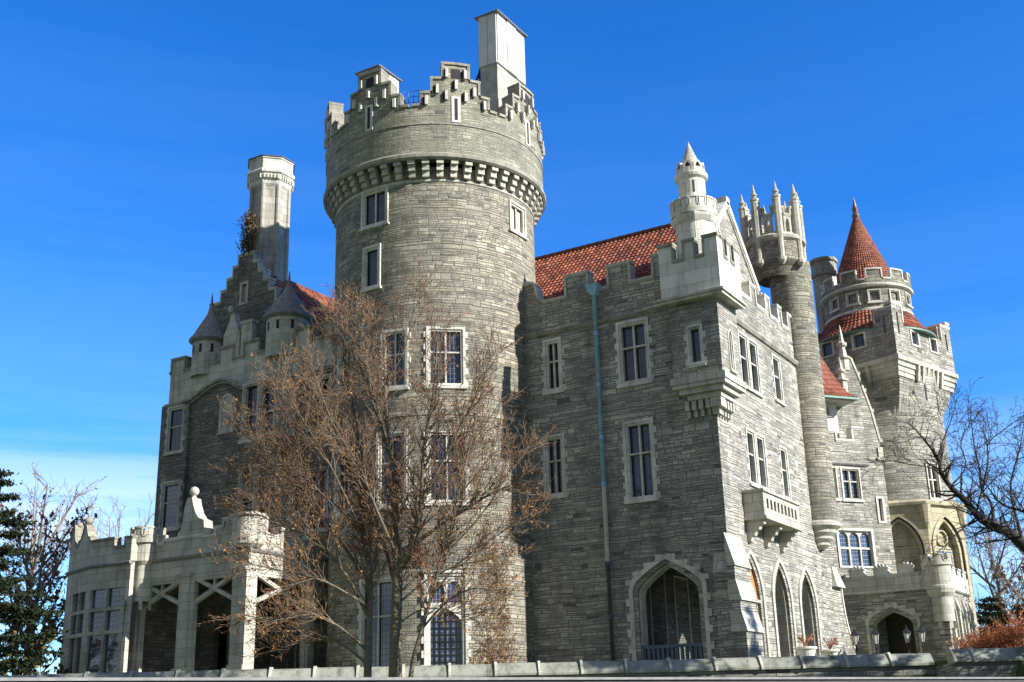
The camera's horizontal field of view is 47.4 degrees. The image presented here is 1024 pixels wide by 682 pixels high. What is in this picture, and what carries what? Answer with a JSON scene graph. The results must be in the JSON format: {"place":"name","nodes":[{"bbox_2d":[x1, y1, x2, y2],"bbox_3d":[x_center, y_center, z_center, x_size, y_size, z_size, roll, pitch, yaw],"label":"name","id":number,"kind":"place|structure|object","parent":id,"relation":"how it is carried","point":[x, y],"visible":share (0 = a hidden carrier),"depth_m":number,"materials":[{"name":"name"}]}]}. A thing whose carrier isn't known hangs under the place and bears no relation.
{"place":"outdoors","nodes":[
{"label":"outdoors","id":0,"kind":"place"},
{"bbox_2d":[0,677,1023,681],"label":"boundary wall","id":1,"kind":"structure","parent":0,"point":[515,679],"depth_m":11.86,"materials":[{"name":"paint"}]},
{"bbox_2d":[0,0,1023,674],"label":"sky","id":2,"kind":"structure","parent":0,"point":[130,130],"materials":[{"name":"blue"}]},
{"bbox_2d":[448,655,1023,676],"bbox_3d":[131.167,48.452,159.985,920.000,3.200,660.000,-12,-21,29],"label":"terrace","id":3,"kind":"structure","parent":0,"point":[1020,670],"depth_m":40.40,"materials":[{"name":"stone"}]},
{"bbox_2d":[0,589,64,675],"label":"autumn tree","id":4,"kind":"object","parent":3,"relation":"on","point":[47,620],"visible":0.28,"depth_m":53.94,"materials":[{"name":"brown plant"}]},
{"bbox_2d":[0,631,70,675],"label":"autumn tree","id":5,"kind":"object","parent":3,"relation":"on","point":[60,641],"visible":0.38,"depth_m":48.67,"materials":[{"name":"brown plant"}]},
{"bbox_2d":[0,468,76,674],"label":"conifer","id":6,"kind":"object","parent":3,"relation":"on","point":[22,611],"visible":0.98,"depth_m":45.11,"materials":[{"name":"green plant"}]},
{"bbox_2d":[0,494,97,673],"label":"autumn tree","id":7,"kind":"object","parent":3,"relation":"on","point":[55,555],"visible":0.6,"depth_m":56.64,"materials":[{"name":"orange plant"}]},
{"bbox_2d":[4,462,105,649],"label":"bare tree","id":8,"kind":"object","parent":3,"relation":"on","point":[36,559],"visible":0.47,"depth_m":74.05,"materials":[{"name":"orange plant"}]},
{"bbox_2d":[58,483,155,566],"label":"bare tree","id":9,"kind":"object","parent":3,"relation":"on","point":[119,529],"visible":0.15,"depth_m":75.91,"materials":[{"name":"brown plant"}]},
{"bbox_2d":[59,9,978,673],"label":"castle","id":10,"kind":"structure","parent":3,"relation":"on","point":[713,415],"depth_m":49.49,"materials":[{"name":"stone"}]},
{"bbox_2d":[157,479,182,531],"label":"window","id":11,"kind":"structure","parent":10,"relation":"in","point":[168,517],"depth_m":56.97,"materials":[{"name":"stone"}]},
{"bbox_2d":[163,404,186,455],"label":"window","id":12,"kind":"structure","parent":10,"relation":"in","point":[175,427],"depth_m":58.10,"materials":[{"name":"stone"}]},
{"bbox_2d":[237,465,255,511],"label":"window","id":13,"kind":"structure","parent":10,"relation":"in","point":[244,500],"depth_m":53.96,"materials":[{"name":"stone"}]},
{"bbox_2d":[233,208,261,255],"bbox_3d":[-14.042,-5.656,61.830,2.182,2.885,0.897,-12,-21,29],"label":"creeper","id":14,"kind":"object","parent":10,"relation":"attached to","point":[249,227],"visible":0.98,"depth_m":61.73,"materials":[{"name":"brown plant"}]},
{"bbox_2d":[238,380,259,440],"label":"window","id":15,"kind":"structure","parent":10,"relation":"in","point":[250,393],"depth_m":55.20,"materials":[{"name":"stone"}]},
{"bbox_2d":[254,462,273,524],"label":"window","id":16,"kind":"structure","parent":10,"relation":"in","point":[258,471],"depth_m":53.42,"materials":[{"name":"glass"}]},
{"bbox_2d":[258,377,276,435],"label":"window","id":17,"kind":"structure","parent":10,"relation":"in","point":[267,397],"depth_m":54.64,"materials":[{"name":"stone"}]},
{"bbox_2d":[294,589,315,668],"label":"window","id":18,"kind":"structure","parent":10,"relation":"in","point":[315,589],"depth_m":50.76,"materials":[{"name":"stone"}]},
{"bbox_2d":[304,466,329,532],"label":"window","id":19,"kind":"structure","parent":10,"relation":"in","point":[326,484],"depth_m":52.33,"materials":[{"name":"glass"}]},
{"bbox_2d":[306,374,332,432],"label":"window","id":20,"kind":"structure","parent":10,"relation":"in","point":[327,382],"depth_m":53.89,"materials":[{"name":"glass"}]},
{"bbox_2d":[332,443,352,518],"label":"window","id":21,"kind":"structure","parent":10,"relation":"in","point":[339,475],"depth_m":48.08,"materials":[{"name":"stone"}]},
{"bbox_2d":[336,340,353,406],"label":"window","id":22,"kind":"structure","parent":10,"relation":"in","point":[340,350],"depth_m":49.59,"materials":[{"name":"stone"}]},
{"bbox_2d":[360,243,381,293],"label":"window","id":23,"kind":"structure","parent":10,"relation":"in","point":[371,255],"depth_m":49.59,"materials":[{"name":"stone"}]},
{"bbox_2d":[356,576,391,666],"bbox_3d":[-5.140,11.003,44.767,1.862,3.790,0.310,-11,-20,26],"label":"window","id":24,"kind":"structure","parent":10,"relation":"in","point":[382,609],"depth_m":44.91,"materials":[{"name":"glass"}]},
{"bbox_2d":[359,184,389,231],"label":"window","id":25,"kind":"structure","parent":10,"relation":"in","point":[374,204],"depth_m":50.43,"materials":[{"name":"stone"}]},
{"bbox_2d":[374,431,409,509],"bbox_3d":[-4.758,5.133,46.396,1.548,3.140,0.310,-8,-19,18],"label":"window","id":26,"kind":"structure","parent":10,"relation":"in","point":[395,443],"depth_m":46.57,"materials":[{"name":"stone"}]},
{"bbox_2d":[378,327,410,390],"bbox_3d":[-4.783,0.791,47.762,1.406,2.640,0.310,-7,-19,17],"label":"window","id":27,"kind":"structure","parent":10,"relation":"in","point":[396,347],"depth_m":47.81,"materials":[{"name":"stone"}]},
{"bbox_2d":[401,504,435,566],"bbox_3d":[-3.651,7.372,45.252,1.612,2.800,0.237,-3,-18,4],"label":"creeper","id":28,"kind":"object","parent":10,"relation":"attached to","point":[418,538],"visible":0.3,"depth_m":45.05,"materials":[{"name":"red plant"}]},
{"bbox_2d":[423,326,468,388],"bbox_3d":[-2.702,0.693,47.633,1.815,2.640,0.310,1,-18,-8],"label":"window","id":29,"kind":"structure","parent":10,"relation":"in","point":[456,375],"depth_m":47.69,"materials":[{"name":"stone"}]},
{"bbox_2d":[421,570,470,665],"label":"window","id":30,"kind":"structure","parent":10,"relation":"in","point":[442,646],"depth_m":44.28,"materials":[{"name":"stone"}]},
{"bbox_2d":[424,430,470,505],"bbox_3d":[-2.570,5.020,46.231,1.846,3.040,0.310,1,-18,-9],"label":"window","id":31,"kind":"structure","parent":10,"relation":"in","point":[444,439],"depth_m":46.21,"materials":[{"name":"stone"}]},
{"bbox_2d":[464,546,527,664],"bbox_3d":[-0.534,10.312,45.179,2.985,5.223,0.382,10,-21,-33],"label":"creeper","id":32,"kind":"object","parent":10,"relation":"attached to","point":[494,659],"visible":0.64,"depth_m":44.90,"materials":[{"name":"orange plant"}]},
{"bbox_2d":[508,199,528,240],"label":"window","id":33,"kind":"structure","parent":10,"relation":"in","point":[517,213],"depth_m":51.75,"materials":[{"name":"stone"}]},
{"bbox_2d":[541,336,565,395],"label":"window","id":34,"kind":"structure","parent":10,"relation":"in","point":[552,368],"depth_m":49.11,"materials":[{"name":"stone"}]},
{"bbox_2d":[540,432,568,500],"bbox_3d":[1.793,5.158,47.846,1.240,2.690,0.390,-12,-21,29],"label":"window","id":35,"kind":"structure","parent":10,"relation":"in","point":[553,457],"depth_m":47.86,"materials":[{"name":"stone"}]},
{"bbox_2d":[614,316,653,388],"bbox_3d":[4.965,0.491,47.243,1.660,2.790,0.390,-12,-21,29],"label":"window","id":36,"kind":"structure","parent":10,"relation":"in","point":[633,359],"depth_m":47.31,"materials":[{"name":"stone"}]},
{"bbox_2d":[620,417,660,504],"bbox_3d":[5.070,4.713,45.876,1.560,3.310,0.390,-12,-21,29],"label":"window","id":37,"kind":"structure","parent":10,"relation":"in","point":[640,470],"depth_m":45.92,"materials":[{"name":"stone"}]},
{"bbox_2d":[649,573,668,644],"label":"window","id":38,"kind":"structure","parent":10,"relation":"in","point":[663,573],"depth_m":47.16,"materials":[{"name":"glass"}]},
{"bbox_2d":[673,575,691,643],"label":"window","id":39,"kind":"structure","parent":10,"relation":"in","point":[679,577],"depth_m":49.11,"materials":[{"name":"glass"}]},
{"bbox_2d":[684,323,707,368],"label":"window","id":40,"kind":"structure","parent":10,"relation":"in","point":[695,348],"depth_m":45.22,"materials":[{"name":"stone"}]},
{"bbox_2d":[698,591,701,639],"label":"window","id":41,"kind":"structure","parent":10,"relation":"in","point":[698,591],"depth_m":50.41,"materials":[{"name":"glass"}]},
{"bbox_2d":[727,328,737,374],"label":"window","id":42,"kind":"structure","parent":10,"relation":"in","point":[730,337],"depth_m":45.49,"materials":[{"name":"stone"}]},
{"bbox_2d":[737,330,753,391],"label":"window","id":43,"kind":"structure","parent":10,"relation":"in","point":[742,338],"depth_m":48.76,"materials":[{"name":"stone"}]},
{"bbox_2d":[745,427,761,487],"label":"window","id":44,"kind":"structure","parent":10,"relation":"in","point":[750,441],"depth_m":47.32,"materials":[{"name":"stone"}]},
{"bbox_2d":[747,337,763,398],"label":"window","id":45,"kind":"structure","parent":10,"relation":"in","point":[752,345],"depth_m":49.71,"materials":[{"name":"stone"}]},
{"bbox_2d":[755,432,769,489],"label":"window","id":46,"kind":"structure","parent":10,"relation":"in","point":[760,440],"depth_m":48.30,"materials":[{"name":"stone"}]},
{"bbox_2d":[771,352,785,406],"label":"window","id":47,"kind":"structure","parent":10,"relation":"in","point":[775,361],"depth_m":52.08,"materials":[{"name":"stone"}]},
{"bbox_2d":[778,444,791,499],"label":"window","id":48,"kind":"structure","parent":10,"relation":"in","point":[783,457],"depth_m":50.54,"materials":[{"name":"stone"}]},
{"bbox_2d":[819,340,834,358],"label":"window","id":49,"kind":"structure","parent":10,"relation":"in","point":[826,348],"depth_m":64.91,"materials":[{"name":"stone"}]},
{"bbox_2d":[826,406,831,416],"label":"window","id":50,"kind":"structure","parent":10,"relation":"in","point":[827,407],"depth_m":60.13,"materials":[{"name":"stone"}]},
{"bbox_2d":[829,296,840,313],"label":"window","id":51,"kind":"structure","parent":10,"relation":"in","point":[833,300],"depth_m":66.09,"materials":[{"name":"stone"}]},
{"bbox_2d":[832,466,841,500],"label":"window","id":52,"kind":"structure","parent":10,"relation":"in","point":[834,470],"depth_m":58.11,"materials":[{"name":"stone"}]},
{"bbox_2d":[840,467,864,501],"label":"window","id":53,"kind":"structure","parent":10,"relation":"in","point":[850,481],"depth_m":58.57,"materials":[{"name":"stone"}]},
{"bbox_2d":[845,291,860,307],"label":"window","id":54,"kind":"structure","parent":10,"relation":"in","point":[848,304],"depth_m":65.13,"materials":[{"name":"stone"}]},
{"bbox_2d":[836,528,876,567],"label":"window","id":55,"kind":"structure","parent":10,"relation":"in","point":[856,546],"depth_m":57.52,"materials":[{"name":"stone"}]},
{"bbox_2d":[850,331,866,350],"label":"window","id":56,"kind":"structure","parent":10,"relation":"in","point":[858,340],"depth_m":63.52,"materials":[{"name":"stone"}]},
{"bbox_2d":[867,288,882,303],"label":"window","id":57,"kind":"structure","parent":10,"relation":"in","point":[877,290],"depth_m":64.68,"materials":[{"name":"stone"}]},
{"bbox_2d":[888,288,902,303],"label":"window","id":58,"kind":"structure","parent":10,"relation":"in","point":[896,291],"depth_m":64.91,"materials":[{"name":"stone"}]},
{"bbox_2d":[887,623,916,653],"bbox_3d":[19.134,14.812,56.385,1.740,2.300,0.050,-12,-21,29],"label":"door","id":59,"kind":"structure","parent":10,"relation":"in","point":[897,643],"depth_m":56.66,"materials":[{"name":"brown wood"}]},
{"bbox_2d":[904,292,913,308],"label":"window","id":60,"kind":"structure","parent":10,"relation":"in","point":[907,297],"depth_m":65.63,"materials":[{"name":"stone"}]},
{"bbox_2d":[909,329,920,347],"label":"window","id":61,"kind":"structure","parent":10,"relation":"in","point":[914,335],"depth_m":63.44,"materials":[{"name":"stone"}]},
{"bbox_2d":[928,336,938,354],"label":"window","id":62,"kind":"structure","parent":10,"relation":"in","point":[933,344],"depth_m":64.74,"materials":[{"name":"stone"}]},
{"bbox_2d":[925,462,942,500],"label":"window","id":63,"kind":"structure","parent":10,"relation":"in","point":[931,480],"depth_m":61.01,"materials":[{"name":"stone"}]},
{"bbox_2d":[794,634,816,655],"bbox_3d":[11.484,12.119,45.609,0.880,1.353,0.880,-12,-21,29],"label":"planter","id":64,"kind":"object","parent":3,"relation":"on","point":[805,650],"visible":0.74,"depth_m":45.35,"materials":[{"name":"stone"}]},
{"bbox_2d":[819,637,840,654],"bbox_3d":[13.159,12.922,48.214,0.880,1.350,0.880,-12,-21,29],"label":"planter","id":65,"kind":"object","parent":3,"relation":"on","point":[830,650],"visible":0.7,"depth_m":48.05,"materials":[{"name":"stone"}]},
{"bbox_2d":[850,628,858,654],"bbox_3d":[14.092,12.573,47.783,0.329,1.700,0.380,-12,-21,29],"label":"lantern","id":66,"kind":"object","parent":3,"relation":"on","point":[854,634],"visible":0.78,"depth_m":47.81,"materials":[{"name":"black metal"}]},
{"bbox_2d":[870,627,878,653],"bbox_3d":[14.835,12.468,47.523,0.329,1.700,0.380,-12,-21,29],"label":"lantern","id":67,"kind":"object","parent":3,"relation":"on","point":[874,634],"visible":0.73,"depth_m":47.55,"materials":[{"name":"black metal"}]},
{"bbox_2d":[902,625,910,653],"bbox_3d":[16.014,12.324,47.177,0.329,1.700,0.380,-12,-21,29],"label":"lantern","id":68,"kind":"object","parent":3,"relation":"on","point":[906,632],"visible":0.75,"depth_m":47.20,"materials":[{"name":"black metal"}]},
{"bbox_2d":[916,624,925,652],"bbox_3d":[16.534,12.249,46.989,0.329,1.700,0.380,-12,-21,29],"label":"lantern","id":69,"kind":"object","parent":3,"relation":"on","point":[920,632],"visible":0.73,"depth_m":47.02,"materials":[{"name":"black metal"}]},
{"bbox_2d":[946,631,995,648],"bbox_3d":[19.701,12.948,49.144,2.787,1.553,2.693,-12,-21,29],"label":"shrub","id":70,"kind":"object","parent":3,"relation":"on","point":[962,646],"visible":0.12,"depth_m":49.22,"materials":[{"name":"brown plant"}]},
{"bbox_2d":[949,622,1021,648],"bbox_3d":[18.861,11.683,45.347,2.878,1.653,2.719,9,-21,-28],"label":"shrub","id":71,"kind":"object","parent":3,"relation":"on","point":[996,641],"visible":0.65,"depth_m":44.95,"materials":[{"name":"brown plant"}]},
{"bbox_2d":[974,595,1011,638],"bbox_3d":[25.663,15.482,61.575,3.454,4.104,3.549,-2,-18,2],"label":"conifer","id":72,"kind":"object","parent":3,"relation":"on","point":[987,613],"visible":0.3,"depth_m":61.55,"materials":[{"name":"green plant"}]},
{"bbox_2d":[965,498,1023,625],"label":"bare tree","id":73,"kind":"object","parent":3,"relation":"on","point":[999,584],"visible":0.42,"depth_m":68.17,"materials":[{"name":"brown plant"}]},
{"bbox_2d":[966,486,1023,604],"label":"bare tree","id":74,"kind":"object","parent":3,"relation":"on","point":[999,571],"visible":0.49,"depth_m":67.66,"materials":[{"name":"brown plant"}]},
{"bbox_2d":[991,607,1023,646],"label":"shrub","id":75,"kind":"object","parent":3,"relation":"on","point":[1020,633],"visible":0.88,"depth_m":44.46,"materials":[{"name":"brown plant"}]},
{"bbox_2d":[992,561,1023,622],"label":"autumn tree","id":76,"kind":"object","parent":3,"relation":"on","point":[1002,574],"visible":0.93,"depth_m":56.46,"materials":[{"name":"orange plant"}]},
{"bbox_2d":[1006,636,1023,647],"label":"shrub","id":77,"kind":"object","parent":3,"relation":"on","point":[1022,640],"visible":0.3,"depth_m":39.84,"materials":[{"name":"brown plant"}]},
{"bbox_2d":[1009,604,1023,630],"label":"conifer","id":78,"kind":"object","parent":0,"point":[1017,609],"visible":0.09,"depth_m":61.12,"materials":[{"name":"green plant"}]},
{"label":"ground","id":79,"kind":"structure","parent":0,"visible":0},
{"bbox_2d":[199,249,559,676],"bbox_3d":[-4.013,4.989,35.989,11.074,16.165,6.517,-1,-18,0],"label":"bare tree","id":80,"kind":"object","parent":79,"relation":"on","point":[397,563],"visible":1,"depth_m":35.91,"materials":[{"name":"brown plant"}]},
{"bbox_2d":[0,647,1023,677],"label":"terrace wall","id":81,"kind":"structure","parent":79,"relation":"on","point":[984,662],"depth_m":39.92,"materials":[{"name":"stone"}]},
{"bbox_2d":[859,375,1023,583],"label":"bare tree","id":82,"kind":"object","parent":79,"relation":"on","point":[1014,536],"visible":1,"depth_m":27.46,"materials":[{"name":"brown plant"}]}
]}

